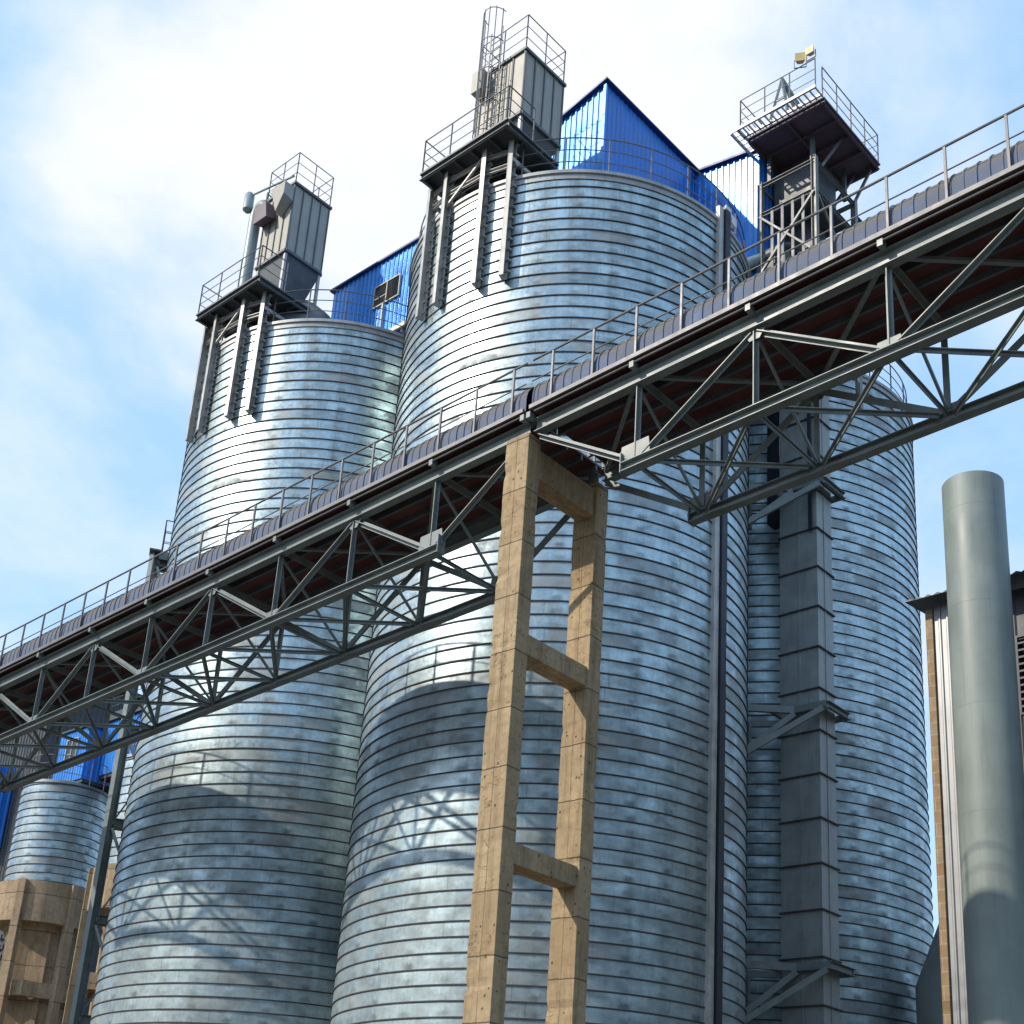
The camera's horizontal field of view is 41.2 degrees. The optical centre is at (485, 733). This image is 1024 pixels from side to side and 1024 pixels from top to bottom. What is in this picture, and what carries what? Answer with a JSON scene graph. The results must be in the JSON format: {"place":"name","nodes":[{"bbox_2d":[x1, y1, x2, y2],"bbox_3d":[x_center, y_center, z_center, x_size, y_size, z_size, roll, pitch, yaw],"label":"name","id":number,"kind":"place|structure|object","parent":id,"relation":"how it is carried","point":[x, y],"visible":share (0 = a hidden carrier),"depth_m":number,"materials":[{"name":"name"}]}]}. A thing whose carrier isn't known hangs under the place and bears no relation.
{"place":"outdoors","nodes":[
{"label":"outdoors","id":0,"kind":"place"},
{"bbox_2d":[0,692,141,1014],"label":"grey shed","id":1,"kind":"structure","parent":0,"point":[9,802],"depth_m":74.41,"materials":[{"name":"metal"}]},
{"bbox_2d":[0,0,1023,936],"label":"sky","id":2,"kind":"structure","parent":0,"point":[135,135],"materials":[{"name":"blue"}]},
{"bbox_2d":[905,570,1023,1023],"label":"warehouse","id":3,"kind":"structure","parent":0,"point":[933,608],"depth_m":34.57,"materials":[{"name":"metal"}]},
{"label":"ground","id":4,"kind":"structure","parent":0,"visible":0},
{"bbox_2d":[0,878,84,1023],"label":"concrete foundation","id":5,"kind":"object","parent":4,"relation":"on","point":[39,923],"visible":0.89,"depth_m":58.90,"materials":[{"name":"beige concrete"}]},
{"bbox_2d":[4,754,109,888],"bbox_3d":[-19.459,4.346,62.302,4.005,5.857,4.005,-14,-27,41],"label":"silo","id":6,"kind":"object","parent":5,"relation":"on","point":[56,836],"visible":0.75,"depth_m":60.66,"materials":[{"name":"metal"}]},
{"bbox_2d":[52,683,145,793],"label":"blue house","id":7,"kind":"structure","parent":6,"relation":"on","point":[107,759],"depth_m":63.17,"materials":[{"name":"paint"}]},
{"bbox_2d":[64,737,79,759],"bbox_3d":[-19.380,0.842,63.736,0.991,1.260,0.059,-14,-27,41],"label":"window","id":8,"kind":"structure","parent":7,"relation":"in","point":[72,752],"depth_m":63.77,"materials":[{"name":"grey glass"}]},
{"bbox_2d":[62,863,116,1023],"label":"concrete foundation","id":9,"kind":"object","parent":4,"relation":"on","point":[93,976],"visible":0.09,"depth_m":53.57,"materials":[{"name":"beige concrete"}]},
{"bbox_2d":[109,743,135,862],"bbox_3d":[-13.567,3.087,56.618,4.005,5.857,4.005,-14,-27,41],"label":"silo","id":10,"kind":"object","parent":9,"relation":"on","point":[124,791],"visible":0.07,"depth_m":55.09,"materials":[{"name":"metal"}]},
{"bbox_2d":[68,548,168,1023],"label":"pipe column","id":11,"kind":"structure","parent":4,"relation":"on","point":[112,822],"depth_m":43.55,"materials":[{"name":"metal"}]},
{"bbox_2d":[89,289,406,1023],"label":"steel silo","id":12,"kind":"object","parent":4,"relation":"on","point":[226,899],"visible":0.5,"depth_m":40.91,"materials":[{"name":"paint"}]},
{"bbox_2d":[159,520,173,560],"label":"access platform","id":13,"kind":"structure","parent":12,"relation":"attached to","point":[164,556],"depth_m":47.43,"materials":[{"name":"metal"}]},
{"bbox_2d":[185,245,309,442],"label":"filter platform","id":14,"kind":"structure","parent":12,"relation":"attached to","point":[213,317],"depth_m":46.97,"materials":[{"name":"metal"}]},
{"bbox_2d":[233,152,333,322],"bbox_3d":[-6.553,-16.882,49.590,3.768,7.758,4.164,-14,-27,41],"label":"dust collector","id":15,"kind":"object","parent":12,"relation":"on","point":[291,219],"visible":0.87,"depth_m":48.83,"materials":[{"name":"metal"}]},
{"bbox_2d":[462,432,607,1023],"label":"concrete trestle","id":16,"kind":"object","parent":4,"relation":"on","point":[532,471],"visible":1,"depth_m":25.79,"materials":[{"name":"concrete"}]},
{"bbox_2d":[0,362,604,793],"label":"conveyor gallery","id":17,"kind":"object","parent":16,"relation":"on","point":[424,504],"visible":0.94,"depth_m":32.78,"materials":[{"name":"paint"}]},
{"bbox_2d":[330,137,750,1023],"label":"steel silo","id":18,"kind":"object","parent":4,"relation":"on","point":[590,249],"visible":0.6,"depth_m":34.35,"materials":[{"name":"metal"}]},
{"bbox_2d":[330,234,422,333],"bbox_3d":[-1.395,-14.758,48.155,9.260,4.490,3.494,-14,-27,41],"label":"bridge gallery","id":19,"kind":"object","parent":18,"relation":"on","point":[387,277],"visible":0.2,"depth_m":48.51,"materials":[{"name":"blue metal"}]},
{"bbox_2d":[372,273,401,309],"bbox_3d":[-3.492,-15.612,48.153,1.346,0.915,0.059,-14,-27,41],"label":"window","id":20,"kind":"structure","parent":19,"relation":"in","point":[390,289],"depth_m":48.15,"materials":[{"name":"black glass"}]},
{"bbox_2d":[415,85,558,321],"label":"filter platform","id":21,"kind":"structure","parent":18,"relation":"attached to","point":[439,178],"depth_m":39.83,"materials":[{"name":"metal"}]},
{"bbox_2d":[459,6,566,181],"bbox_3d":[1.408,-18.614,42.479,3.768,7.246,4.280,-14,-27,41],"label":"dust collector","id":22,"kind":"object","parent":18,"relation":"on","point":[529,75],"visible":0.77,"depth_m":41.73,"materials":[{"name":"metal"}]},
{"bbox_2d":[552,76,697,198],"bbox_3d":[6.122,-16.315,47.851,3.613,6.318,11.047,-14,-27,41],"label":"silo gallery","id":23,"kind":"object","parent":18,"relation":"on","point":[606,107],"visible":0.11,"depth_m":44.59,"materials":[{"name":"metal"}]},
{"bbox_2d":[704,205,730,1023],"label":"cable riser","id":24,"kind":"object","parent":18,"relation":"attached to","point":[713,977],"visible":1,"depth_m":34.57,"materials":[{"name":"metal"}]},
{"bbox_2d":[723,204,731,217],"bbox_3d":[7.130,-15.390,40.459,0.213,0.484,0.377,-13,-26,38],"label":"floodlight","id":25,"kind":"object","parent":18,"relation":"attached to","point":[727,207],"visible":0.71,"depth_m":40.45,"materials":[{"name":"metal"}]},
{"bbox_2d":[731,215,736,232],"bbox_3d":[7.325,-15.166,40.653,0.213,0.484,0.377,-11,-25,35],"label":"floodlight","id":26,"kind":"object","parent":18,"relation":"on","point":[733,222],"visible":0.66,"depth_m":40.63,"materials":[{"name":"metal"}]},
{"bbox_2d":[749,476,845,529],"bbox_3d":[8.974,-6.358,41.781,4.118,3.176,2.252,3,-20,4],"label":"elevator bracket","id":27,"kind":"object","parent":18,"relation":"attached to","point":[789,496],"visible":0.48,"depth_m":41.39,"materials":[{"name":"metal"}]},
{"bbox_2d":[747,699,850,754],"bbox_3d":[8.460,0.480,39.278,4.118,3.176,2.252,3,-20,4],"label":"elevator bracket","id":28,"kind":"object","parent":18,"relation":"attached to","point":[775,730],"visible":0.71,"depth_m":39.08,"materials":[{"name":"metal"}]},
{"bbox_2d":[745,960,856,1023],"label":"elevator bracket","id":29,"kind":"object","parent":18,"relation":"attached to","point":[779,968],"visible":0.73,"depth_m":36.51,"materials":[{"name":"metal"}]},
{"bbox_2d":[767,219,842,1023],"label":"bucket elevator","id":30,"kind":"object","parent":4,"relation":"on","point":[809,913],"visible":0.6,"depth_m":39.02,"materials":[{"name":"paint"}]},
{"bbox_2d":[757,132,873,408],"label":"head tower","id":31,"kind":"structure","parent":30,"relation":"attached to","point":[806,188],"depth_m":44.49,"materials":[{"name":"metal"}]},
{"bbox_2d":[747,242,790,268],"bbox_3d":[8.651,-14.902,43.925,3.034,3.287,0.517,13,-22,-22],"label":"grain spout","id":32,"kind":"object","parent":31,"relation":"attached to","point":[754,260],"visible":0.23,"depth_m":43.87,"materials":[{"name":"paint"}]},
{"bbox_2d":[730,58,879,191],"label":"head platform","id":33,"kind":"structure","parent":31,"relation":"on","point":[784,142],"depth_m":44.82,"materials":[{"name":"paint"}]},
{"bbox_2d":[769,78,802,124],"bbox_3d":[10.163,-20.651,44.883,1.631,1.926,0.860,17,-24,-31],"label":"hoist frame","id":34,"kind":"object","parent":33,"relation":"on","point":[785,89],"visible":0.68,"depth_m":44.78,"materials":[{"name":"paint"}]},
{"bbox_2d":[794,52,806,68],"bbox_3d":[10.094,-21.556,43.709,0.393,0.506,0.223,-1,-21,15],"label":"floodlight","id":35,"kind":"object","parent":33,"relation":"attached to","point":[799,58],"visible":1,"depth_m":43.65,"materials":[{"name":"metal"}]},
{"bbox_2d":[805,44,815,61],"bbox_3d":[10.379,-21.698,43.485,0.344,0.442,0.194,-14,-27,41],"label":"floodlight","id":36,"kind":"object","parent":33,"relation":"attached to","point":[809,50],"visible":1,"depth_m":43.44,"materials":[{"name":"metal"}]},
{"bbox_2d":[745,364,933,1023],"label":"steel silo","id":37,"kind":"object","parent":4,"relation":"on","point":[885,909],"visible":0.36,"depth_m":42.34,"materials":[{"name":"paint"}]},
{"bbox_2d":[693,148,779,276],"bbox_3d":[9.115,-15.672,46.326,2.748,7.719,3.499,-14,-27,41],"label":"cross gallery","id":38,"kind":"object","parent":37,"relation":"on","point":[735,179],"visible":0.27,"depth_m":45.64,"materials":[{"name":"metal"}]},
{"bbox_2d":[915,924,942,1023],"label":"dust hopper","id":39,"kind":"object","parent":4,"relation":"on","point":[928,992],"visible":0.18,"depth_m":38.72,"materials":[{"name":"paint"}]},
{"bbox_2d":[942,470,1023,1023],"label":"exhaust stack","id":40,"kind":"object","parent":4,"relation":"on","point":[988,751],"visible":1,"depth_m":31.16,"materials":[{"name":"paint"}]},
{"bbox_3d":[16.413,-1.929,12.393,0.654,18.084,2.650,-13,-26,39],"label":"concrete trestle","id":41,"kind":"object","parent":4,"relation":"on","visible":0},
{"bbox_2d":[526,104,1023,526],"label":"conveyor gallery","id":42,"kind":"object","parent":41,"relation":"on","point":[941,261],"visible":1,"depth_m":24.04,"materials":[{"name":"paint"}]}
]}

